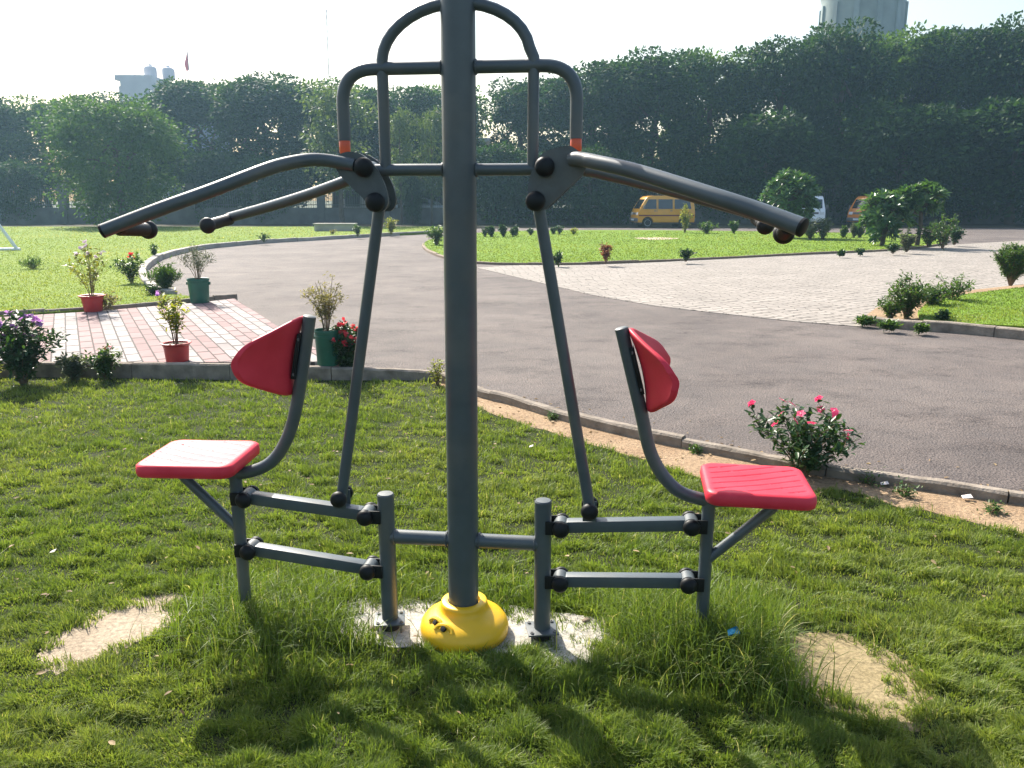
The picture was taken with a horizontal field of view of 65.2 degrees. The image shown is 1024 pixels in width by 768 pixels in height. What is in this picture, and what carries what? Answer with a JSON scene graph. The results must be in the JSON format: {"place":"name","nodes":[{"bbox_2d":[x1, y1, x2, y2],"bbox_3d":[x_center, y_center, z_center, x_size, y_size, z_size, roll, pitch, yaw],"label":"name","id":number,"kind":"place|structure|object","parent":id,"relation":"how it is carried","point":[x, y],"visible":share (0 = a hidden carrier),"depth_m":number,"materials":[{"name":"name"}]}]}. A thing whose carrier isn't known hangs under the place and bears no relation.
{"place":"outdoors","nodes":[
{"label":"outdoors","id":0,"kind":"place"},
{"bbox_2d":[0,298,338,366],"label":"paving","id":1,"kind":"structure","parent":0,"point":[222,331],"depth_m":9.50,"materials":[{"name":"tile"}]},
{"bbox_2d":[78,293,105,311],"bbox_3d":[-5.872,-1.134,11.201,0.350,0.230,0.350,0,13,0],"label":"flower pot","id":2,"kind":"object","parent":1,"relation":"on","point":[90,303],"visible":0.98,"depth_m":11.11,"materials":[{"name":"red plastic"}]},
{"bbox_2d":[57,239,106,295],"bbox_3d":[-5.883,-1.587,11.025,0.563,0.796,0.652,6,14,24],"label":"potted plant","id":3,"kind":"object","parent":2,"relation":"on","point":[87,255],"visible":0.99,"depth_m":11.06,"materials":[{"name":"green plant"}]},
{"bbox_2d":[93,291,121,309],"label":"weed","id":4,"kind":"object","parent":1,"relation":"on","point":[109,297],"visible":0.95,"depth_m":11.30,"materials":[{"name":"green plant"}]},
{"bbox_2d":[160,340,191,361],"bbox_3d":[-3.251,-0.316,7.758,0.288,0.185,0.288,0,13,0],"label":"flower pot","id":5,"kind":"object","parent":1,"relation":"on","point":[179,352],"visible":0.88,"depth_m":7.67,"materials":[{"name":"red plastic"}]},
{"bbox_2d":[153,288,189,343],"bbox_3d":[-3.249,-0.650,7.676,0.321,0.544,0.393,-11,17,-40],"label":"potted plant","id":6,"kind":"object","parent":5,"relation":"on","point":[173,314],"visible":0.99,"depth_m":7.65,"materials":[{"name":"green plant"}]},
{"bbox_2d":[186,277,210,302],"bbox_3d":[-4.752,-1.421,12.144,0.324,0.365,0.324,-9,16,-34],"label":"flower pot","id":7,"kind":"object","parent":1,"relation":"on","point":[198,289],"visible":0.97,"depth_m":12.03,"materials":[{"name":"green plastic"}]},
{"bbox_2d":[175,239,216,278],"bbox_3d":[-4.735,-1.861,12.029,0.588,0.619,0.587,6,14,25],"label":"potted plant","id":8,"kind":"object","parent":7,"relation":"on","point":[197,260],"visible":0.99,"depth_m":12.02,"materials":[{"name":"green plant"}]},
{"bbox_2d":[0,226,442,316],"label":"lawn","id":9,"kind":"structure","parent":0,"point":[144,250],"depth_m":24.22,"materials":[{"name":"green plant"}]},
{"bbox_2d":[18,255,48,268],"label":"weed","id":10,"kind":"object","parent":9,"relation":"on","point":[31,263],"visible":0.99,"depth_m":17.78,"materials":[{"name":"green plant"}]},
{"bbox_2d":[109,251,145,282],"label":"shrub","id":11,"kind":"object","parent":9,"relation":"on","point":[132,268],"visible":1,"depth_m":14.66,"materials":[{"name":"green plant"}]},
{"bbox_2d":[140,256,184,288],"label":"shrub","id":12,"kind":"object","parent":9,"relation":"on","point":[164,277],"visible":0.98,"depth_m":13.36,"materials":[{"name":"green plant"}]},
{"bbox_2d":[313,223,357,230],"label":"concrete block","id":13,"kind":"structure","parent":9,"relation":"on","point":[332,226],"depth_m":38.82,"materials":[{"name":"white concrete"}]},
{"bbox_2d":[26,201,570,207],"bbox_3d":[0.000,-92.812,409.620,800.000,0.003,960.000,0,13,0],"label":"ground","id":14,"kind":"structure","parent":0,"point":[308,206],"depth_m":226.67,"materials":[{"name":"grey"}]},
{"bbox_2d":[114,51,231,207],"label":"rooftop building","id":15,"kind":"structure","parent":14,"relation":"on","point":[136,84],"depth_m":91.92,"materials":[{"name":"white concrete"}]},
{"bbox_2d":[818,0,908,151],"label":"concrete tower","id":16,"kind":"structure","parent":14,"relation":"on","point":[889,15],"depth_m":84.64,"materials":[{"name":"grey concrete"}]},
{"bbox_2d":[313,327,340,365],"bbox_3d":[-1.746,-0.348,7.552,0.230,0.340,0.230,13,18,44],"label":"flower pot","id":17,"kind":"object","parent":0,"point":[325,350],"visible":0.89,"depth_m":7.47,"materials":[{"name":"green plastic"}]},
{"bbox_2d":[300,271,349,330],"bbox_3d":[-1.733,-0.759,7.458,0.400,0.566,0.433,9,16,35],"label":"potted plant","id":18,"kind":"object","parent":17,"relation":"in","point":[324,310],"visible":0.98,"depth_m":7.44,"materials":[{"name":"green plant"}]},
{"bbox_2d":[0,375,1023,767],"bbox_3d":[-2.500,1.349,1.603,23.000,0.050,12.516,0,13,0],"label":"lawn","id":19,"kind":"structure","parent":0,"point":[424,387],"depth_m":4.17,"materials":[{"name":"green plant"}]},
{"bbox_2d":[0,309,71,386],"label":"flower bush","id":20,"kind":"object","parent":19,"relation":"on","point":[20,346],"visible":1,"depth_m":7.14,"materials":[{"name":"green plant"}]},
{"bbox_2d":[54,351,89,381],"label":"shrub","id":21,"kind":"object","parent":19,"relation":"on","point":[71,366],"visible":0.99,"depth_m":7.36,"materials":[{"name":"green plant"}]},
{"bbox_2d":[81,343,122,380],"bbox_3d":[-3.776,-0.203,7.420,0.295,0.371,0.369,-2,13,-8],"label":"shrub","id":22,"kind":"object","parent":19,"relation":"on","point":[104,360],"visible":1,"depth_m":7.39,"materials":[{"name":"green plant"}]},
{"bbox_2d":[35,590,185,675],"bbox_3d":[-1.560,0.963,3.159,0.364,0.003,0.665,5,14,19],"label":"dirt patch","id":23,"kind":"object","parent":19,"relation":"on","point":[117,625],"visible":0.59,"depth_m":3.13,"materials":[{"name":"beige soil"}]},
{"bbox_2d":[337,597,656,666],"bbox_3d":[-0.152,0.958,3.137,1.606,0.003,0.433,3,13,13],"label":"footing","id":24,"kind":"object","parent":19,"relation":"on","point":[516,633],"visible":0.2,"depth_m":3.11,"materials":[{"name":"grey concrete"}]},
{"bbox_2d":[97,0,816,654],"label":"exercise machine","id":25,"kind":"object","parent":24,"relation":"on","point":[463,614],"visible":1,"depth_m":2.83,"materials":[{"name":"grey paint"}]},
{"bbox_2d":[0,362,1023,505],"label":"kerb","id":26,"kind":"structure","parent":19,"relation":"on","point":[176,370],"depth_m":6.00,"materials":[{"name":"concrete"}]},
{"bbox_2d":[8,549,1021,767],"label":"tall grass","id":27,"kind":"structure","parent":19,"relation":"on","point":[673,627],"depth_m":2.96,"materials":[{"name":"green plant"}]},
{"bbox_2d":[433,381,1023,533],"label":"sand strip","id":28,"kind":"object","parent":19,"relation":"on","point":[952,505],"visible":0.59,"depth_m":4.86,"materials":[{"name":"sand"}]},
{"bbox_2d":[426,358,444,385],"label":"weed","id":29,"kind":"object","parent":28,"relation":"on","point":[436,372],"visible":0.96,"depth_m":7.23,"materials":[{"name":"green plant"}]},
{"bbox_2d":[0,369,1022,744],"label":"fallen leaves","id":30,"kind":"object","parent":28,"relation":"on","point":[518,503],"visible":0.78,"depth_m":4.41,"materials":[{"name":"brown plant"}]},
{"bbox_2d":[744,395,865,476],"bbox_3d":[1.773,0.329,4.798,0.713,0.519,0.709,-6,14,-24],"label":"flower bush","id":31,"kind":"object","parent":28,"relation":"on","point":[801,439],"visible":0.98,"depth_m":4.78,"materials":[{"name":"green plant"}]},
{"bbox_2d":[892,475,922,497],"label":"weed","id":32,"kind":"object","parent":28,"relation":"on","point":[907,491],"visible":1,"depth_m":4.53,"materials":[{"name":"green plant"}]},
{"bbox_2d":[977,499,1007,514],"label":"weed","id":33,"kind":"object","parent":28,"relation":"on","point":[996,508],"visible":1,"depth_m":4.30,"materials":[{"name":"green plant"}]},
{"bbox_2d":[781,630,937,731],"bbox_3d":[1.206,1.036,2.842,0.494,0.003,0.616,0,13,0],"label":"dirt patch","id":34,"kind":"object","parent":19,"relation":"on","point":[865,676],"visible":0.53,"depth_m":2.86,"materials":[{"name":"beige soil"}]},
{"bbox_2d":[0,0,1023,200],"label":"sky","id":35,"kind":"structure","parent":0,"point":[49,48],"materials":[{"name":"white"}]},
{"bbox_2d":[1,224,1023,227],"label":"verge","id":36,"kind":"structure","parent":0,"point":[550,225],"depth_m":49.52,"materials":[{"name":"green plant"}]},
{"bbox_2d":[0,96,29,161],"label":"tree","id":37,"kind":"object","parent":36,"relation":"on","point":[2,100],"visible":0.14,"depth_m":56.56,"materials":[{"name":"green plant"}]},
{"bbox_2d":[0,157,55,221],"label":"tree","id":38,"kind":"object","parent":36,"relation":"on","point":[24,177],"visible":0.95,"depth_m":51.69,"materials":[{"name":"green plant"}]},
{"bbox_2d":[0,94,98,207],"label":"tree","id":39,"kind":"object","parent":36,"relation":"on","point":[25,146],"visible":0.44,"depth_m":56.45,"materials":[{"name":"green plant"}]},
{"bbox_2d":[53,90,162,207],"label":"tree","id":40,"kind":"object","parent":36,"relation":"on","point":[102,97],"visible":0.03,"depth_m":61.35,"materials":[{"name":"green plant"}]},
{"bbox_2d":[26,93,198,225],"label":"tree","id":41,"kind":"object","parent":36,"relation":"on","point":[119,127],"visible":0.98,"depth_m":43.85,"materials":[{"name":"green plant"}]},
{"bbox_2d":[127,75,262,197],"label":"tree","id":42,"kind":"object","parent":36,"relation":"on","point":[183,100],"visible":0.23,"depth_m":56.35,"materials":[{"name":"green plant"}]},
{"bbox_2d":[175,147,246,221],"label":"tree","id":43,"kind":"object","parent":36,"relation":"on","point":[204,167],"visible":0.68,"depth_m":52.27,"materials":[{"name":"green plant"}]},
{"bbox_2d":[229,152,305,221],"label":"tree","id":44,"kind":"object","parent":36,"relation":"on","point":[273,183],"visible":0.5,"depth_m":51.62,"materials":[{"name":"green plant"}]},
{"bbox_2d":[200,69,335,207],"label":"tree","id":45,"kind":"object","parent":36,"relation":"on","point":[249,104],"visible":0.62,"depth_m":54.70,"materials":[{"name":"green plant"}]},
{"bbox_2d":[276,76,376,207],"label":"tree","id":46,"kind":"object","parent":36,"relation":"on","point":[308,126],"visible":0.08,"depth_m":58.78,"materials":[{"name":"green plant"}]},
{"bbox_2d":[289,77,377,222],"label":"tree","id":47,"kind":"object","parent":36,"relation":"on","point":[327,141],"visible":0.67,"depth_m":48.14,"materials":[{"name":"green plant"}]},
{"bbox_2d":[335,84,442,207],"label":"tree","id":48,"kind":"object","parent":36,"relation":"on","point":[394,101],"visible":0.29,"depth_m":55.88,"materials":[{"name":"green plant"}]},
{"bbox_2d":[390,106,417,224],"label":"tree","id":49,"kind":"object","parent":36,"relation":"on","point":[400,121],"visible":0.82,"depth_m":49.74,"materials":[{"name":"green plant"}]},
{"bbox_2d":[402,176,423,224],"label":"tree","id":50,"kind":"object","parent":36,"relation":"on","point":[414,200],"visible":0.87,"depth_m":50.91,"materials":[{"name":"green plant"}]},
{"bbox_2d":[343,138,492,207],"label":"white building","id":51,"kind":"structure","parent":36,"relation":"on","point":[440,201],"depth_m":68.15,"materials":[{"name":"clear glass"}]},
{"bbox_2d":[344,191,360,207],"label":"window","id":52,"kind":"structure","parent":51,"relation":"in","point":[353,197],"depth_m":68.15,"materials":[{"name":"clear glass"}]},
{"bbox_2d":[412,105,442,224],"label":"tree","id":53,"kind":"object","parent":36,"relation":"on","point":[429,156],"visible":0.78,"depth_m":49.81,"materials":[{"name":"green plant"}]},
{"bbox_2d":[397,83,496,199],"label":"tree","id":54,"kind":"object","parent":36,"relation":"on","point":[478,129],"visible":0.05,"depth_m":58.23,"materials":[{"name":"green plant"}]},
{"bbox_2d":[476,140,530,224],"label":"tree","id":55,"kind":"object","parent":36,"relation":"on","point":[497,153],"visible":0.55,"depth_m":49.73,"materials":[{"name":"green plant"}]},
{"bbox_2d":[0,183,1023,223],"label":"boundary wall","id":56,"kind":"structure","parent":36,"relation":"on","point":[321,213],"depth_m":52.22,"materials":[{"name":"paint"}]},
{"bbox_2d":[476,75,567,206],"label":"tree","id":57,"kind":"object","parent":36,"relation":"on","point":[512,108],"visible":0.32,"depth_m":55.47,"materials":[{"name":"green plant"}]},
{"bbox_2d":[498,148,564,224],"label":"tree","id":58,"kind":"object","parent":36,"relation":"on","point":[516,193],"visible":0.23,"depth_m":49.95,"materials":[{"name":"green plant"}]},
{"bbox_2d":[558,143,623,224],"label":"tree","id":59,"kind":"object","parent":36,"relation":"on","point":[576,195],"visible":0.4,"depth_m":49.17,"materials":[{"name":"green plant"}]},
{"bbox_2d":[539,58,650,203],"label":"tree","id":60,"kind":"object","parent":36,"relation":"on","point":[595,117],"visible":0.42,"depth_m":53.11,"materials":[{"name":"green plant"}]},
{"bbox_2d":[581,149,649,224],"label":"tree","id":61,"kind":"object","parent":36,"relation":"on","point":[631,197],"visible":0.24,"depth_m":50.60,"materials":[{"name":"green plant"}]},
{"bbox_2d":[586,45,734,195],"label":"tree","id":62,"kind":"object","parent":36,"relation":"on","point":[662,75],"visible":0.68,"depth_m":52.78,"materials":[{"name":"green plant"}]},
{"bbox_2d":[629,196,695,227],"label":"parked van","id":63,"kind":"object","parent":36,"relation":"on","point":[651,210],"visible":0.91,"depth_m":46.05,"materials":[{"name":"yellow paint"}]},
{"bbox_2d":[654,45,767,168],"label":"tree","id":64,"kind":"object","parent":36,"relation":"on","point":[715,72],"visible":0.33,"depth_m":54.72,"materials":[{"name":"green plant"}]},
{"bbox_2d":[683,155,751,222],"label":"tree","id":65,"kind":"object","parent":36,"relation":"on","point":[708,172],"visible":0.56,"depth_m":51.21,"materials":[{"name":"green plant"}]},
{"bbox_2d":[700,105,838,223],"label":"tree","id":66,"kind":"object","parent":36,"relation":"on","point":[761,141],"visible":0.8,"depth_m":50.18,"materials":[{"name":"green plant"}]},
{"bbox_2d":[706,34,842,179],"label":"tree","id":67,"kind":"object","parent":36,"relation":"on","point":[768,92],"visible":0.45,"depth_m":53.22,"materials":[{"name":"green plant"}]},
{"bbox_2d":[802,196,828,224],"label":"parked van","id":68,"kind":"object","parent":36,"relation":"on","point":[820,213],"visible":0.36,"depth_m":47.45,"materials":[{"name":"white paint"}]},
{"bbox_2d":[769,16,902,207],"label":"tree","id":69,"kind":"object","parent":36,"relation":"on","point":[857,60],"visible":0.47,"depth_m":52.96,"materials":[{"name":"green plant"}]},
{"bbox_2d":[804,148,887,223],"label":"tree","id":70,"kind":"object","parent":36,"relation":"on","point":[839,168],"visible":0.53,"depth_m":51.12,"materials":[{"name":"green plant"}]},
{"bbox_2d":[846,196,904,225],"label":"parked van","id":71,"kind":"object","parent":36,"relation":"on","point":[853,215],"visible":0.27,"depth_m":47.22,"materials":[{"name":"orange paint"}]},
{"bbox_2d":[832,19,955,178],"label":"tree","id":72,"kind":"object","parent":36,"relation":"on","point":[904,86],"visible":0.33,"depth_m":53.99,"materials":[{"name":"green plant"}]},
{"bbox_2d":[828,96,983,220],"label":"tree","id":73,"kind":"object","parent":36,"relation":"on","point":[915,135],"visible":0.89,"depth_m":48.97,"materials":[{"name":"green plant"}]},
{"bbox_2d":[894,24,1023,206],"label":"tree","id":74,"kind":"object","parent":36,"relation":"on","point":[960,91],"visible":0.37,"depth_m":52.20,"materials":[{"name":"green plant"}]},
{"bbox_2d":[908,139,1012,223],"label":"tree","id":75,"kind":"object","parent":36,"relation":"on","point":[957,208],"visible":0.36,"depth_m":50.05,"materials":[{"name":"green plant"}]},
{"bbox_2d":[939,93,1023,224],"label":"tree","id":76,"kind":"object","parent":36,"relation":"on","point":[1001,129],"visible":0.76,"depth_m":48.94,"materials":[{"name":"green plant"}]},
{"bbox_2d":[951,10,1023,207],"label":"tree","id":77,"kind":"object","parent":36,"relation":"on","point":[1015,43],"visible":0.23,"depth_m":51.45,"materials":[{"name":"green plant"}]},
{"bbox_2d":[148,228,1023,500],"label":"road","id":78,"kind":"structure","parent":0,"point":[950,406],"depth_m":8.41,"materials":[{"name":"grey asphalt"}]},
{"bbox_2d":[0,294,237,314],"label":"kerb","id":79,"kind":"structure","parent":78,"relation":"on","point":[185,300],"depth_m":11.63,"materials":[{"name":"concrete"}]},
{"bbox_2d":[138,230,434,294],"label":"kerb","id":80,"kind":"structure","parent":78,"relation":"on","point":[150,262],"depth_m":27.49,"materials":[{"name":"concrete"}]},
{"bbox_2d":[326,317,357,366],"bbox_3d":[-1.589,-0.332,7.593,0.410,0.598,0.426,-8,15,-31],"label":"flower bush","id":81,"kind":"object","parent":78,"relation":"on","point":[344,348],"visible":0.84,"depth_m":7.52,"materials":[{"name":"green plant"}]},
{"bbox_2d":[422,230,949,264],"bbox_3d":[6.753,-5.209,29.498,18.097,0.080,23.315,5,14,21],"label":"island edging","id":82,"kind":"object","parent":78,"relation":"on","point":[424,247],"visible":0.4,"depth_m":21.67,"materials":[{"name":"grey concrete"}]},
{"bbox_2d":[852,314,877,325],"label":"weed","id":83,"kind":"object","parent":78,"relation":"on","point":[864,320],"visible":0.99,"depth_m":10.21,"materials":[{"name":"green plant"}]},
{"bbox_2d":[877,318,903,331],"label":"weed","id":84,"kind":"object","parent":78,"relation":"on","point":[889,324],"visible":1,"depth_m":9.79,"materials":[{"name":"green plant"}]},
{"bbox_2d":[910,322,931,334],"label":"weed","id":85,"kind":"object","parent":78,"relation":"on","point":[920,327],"visible":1,"depth_m":9.61,"materials":[{"name":"green plant"}]},
{"bbox_2d":[856,315,1023,339],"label":"kerb","id":86,"kind":"structure","parent":78,"relation":"on","point":[978,329],"depth_m":9.73,"materials":[{"name":"concrete"}]},
{"bbox_2d":[423,230,941,262],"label":"island lawn","id":87,"kind":"structure","parent":0,"point":[625,237],"depth_m":27.98,"materials":[{"name":"green plant"}]},
{"bbox_2d":[424,224,442,244],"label":"shrub","id":88,"kind":"object","parent":87,"relation":"on","point":[437,234],"visible":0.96,"depth_m":27.61,"materials":[{"name":"green plant"}]},
{"bbox_2d":[679,203,692,232],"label":"shrub","id":89,"kind":"object","parent":87,"relation":"on","point":[685,219],"visible":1,"depth_m":37.56,"materials":[{"name":"green plant"}]},
{"bbox_2d":[756,167,821,229],"bbox_3d":[11.399,-7.406,32.623,2.657,2.850,2.414,0,13,0],"label":"plumeria tree","id":90,"kind":"object","parent":87,"relation":"on","point":[788,198],"visible":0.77,"depth_m":32.08,"materials":[{"name":"green plant"}]},
{"bbox_2d":[814,216,833,239],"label":"shrub","id":91,"kind":"object","parent":87,"relation":"on","point":[825,228],"visible":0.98,"depth_m":30.90,"materials":[{"name":"green plant"}]},
{"bbox_2d":[855,178,951,245],"bbox_3d":[13.164,-5.846,27.172,2.935,2.270,2.050,0,13,0],"label":"plumeria tree","id":92,"kind":"object","parent":87,"relation":"on","point":[883,206],"visible":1,"depth_m":26.71,"materials":[{"name":"green plant"}]},
{"bbox_2d":[479,241,1023,326],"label":"paved path","id":93,"kind":"structure","parent":0,"point":[836,289],"depth_m":16.30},
{"bbox_2d":[598,243,613,263],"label":"dried plant","id":94,"kind":"object","parent":93,"relation":"on","point":[605,252],"visible":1,"depth_m":19.44,"materials":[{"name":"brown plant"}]},
{"bbox_2d":[898,227,916,252],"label":"shrub","id":95,"kind":"object","parent":93,"relation":"on","point":[906,242],"visible":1,"depth_m":23.87,"materials":[{"name":"green plant"}]},
{"bbox_2d":[915,224,942,246],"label":"shrub","id":96,"kind":"object","parent":93,"relation":"on","point":[928,239],"visible":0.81,"depth_m":26.27,"materials":[{"name":"green plant"}]},
{"bbox_2d":[927,213,958,250],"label":"shrub","id":97,"kind":"object","parent":93,"relation":"on","point":[943,236],"visible":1,"depth_m":25.39,"materials":[{"name":"green plant"}]},
{"bbox_2d":[949,226,966,244],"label":"shrub","id":98,"kind":"object","parent":93,"relation":"on","point":[955,234],"visible":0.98,"depth_m":27.64,"materials":[{"name":"green plant"}]},
{"bbox_2d":[867,284,1023,319],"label":"soil bed","id":99,"kind":"object","parent":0,"point":[877,312],"visible":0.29,"depth_m":11.52,"materials":[{"name":"brown soil"}]},
{"bbox_2d":[875,288,907,317],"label":"shrub","id":100,"kind":"object","parent":99,"relation":"on","point":[890,308],"visible":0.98,"depth_m":10.54,"materials":[{"name":"green plant"}]},
{"bbox_2d":[882,269,937,318],"bbox_3d":[5.316,-1.184,10.680,0.663,0.694,0.694,10,16,36],"label":"shrub","id":101,"kind":"object","parent":99,"relation":"on","point":[914,295],"visible":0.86,"depth_m":10.60,"materials":[{"name":"green plant"}]},
{"bbox_2d":[916,280,954,305],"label":"shrub","id":102,"kind":"object","parent":99,"relation":"on","point":[940,295],"visible":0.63,"depth_m":11.76,"materials":[{"name":"green plant"}]},
{"bbox_2d":[931,271,976,299],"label":"shrub","id":103,"kind":"object","parent":99,"relation":"on","point":[956,285],"visible":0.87,"depth_m":12.32,"materials":[{"name":"green plant"}]},
{"bbox_2d":[989,242,1023,285],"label":"topiary bush","id":104,"kind":"object","parent":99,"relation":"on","point":[1010,261],"visible":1,"depth_m":14.21,"materials":[{"name":"green plant"}]},
{"bbox_2d":[918,287,1023,327],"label":"lawn","id":105,"kind":"structure","parent":0,"point":[989,322],"depth_m":11.29,"materials":[{"name":"green plant"}]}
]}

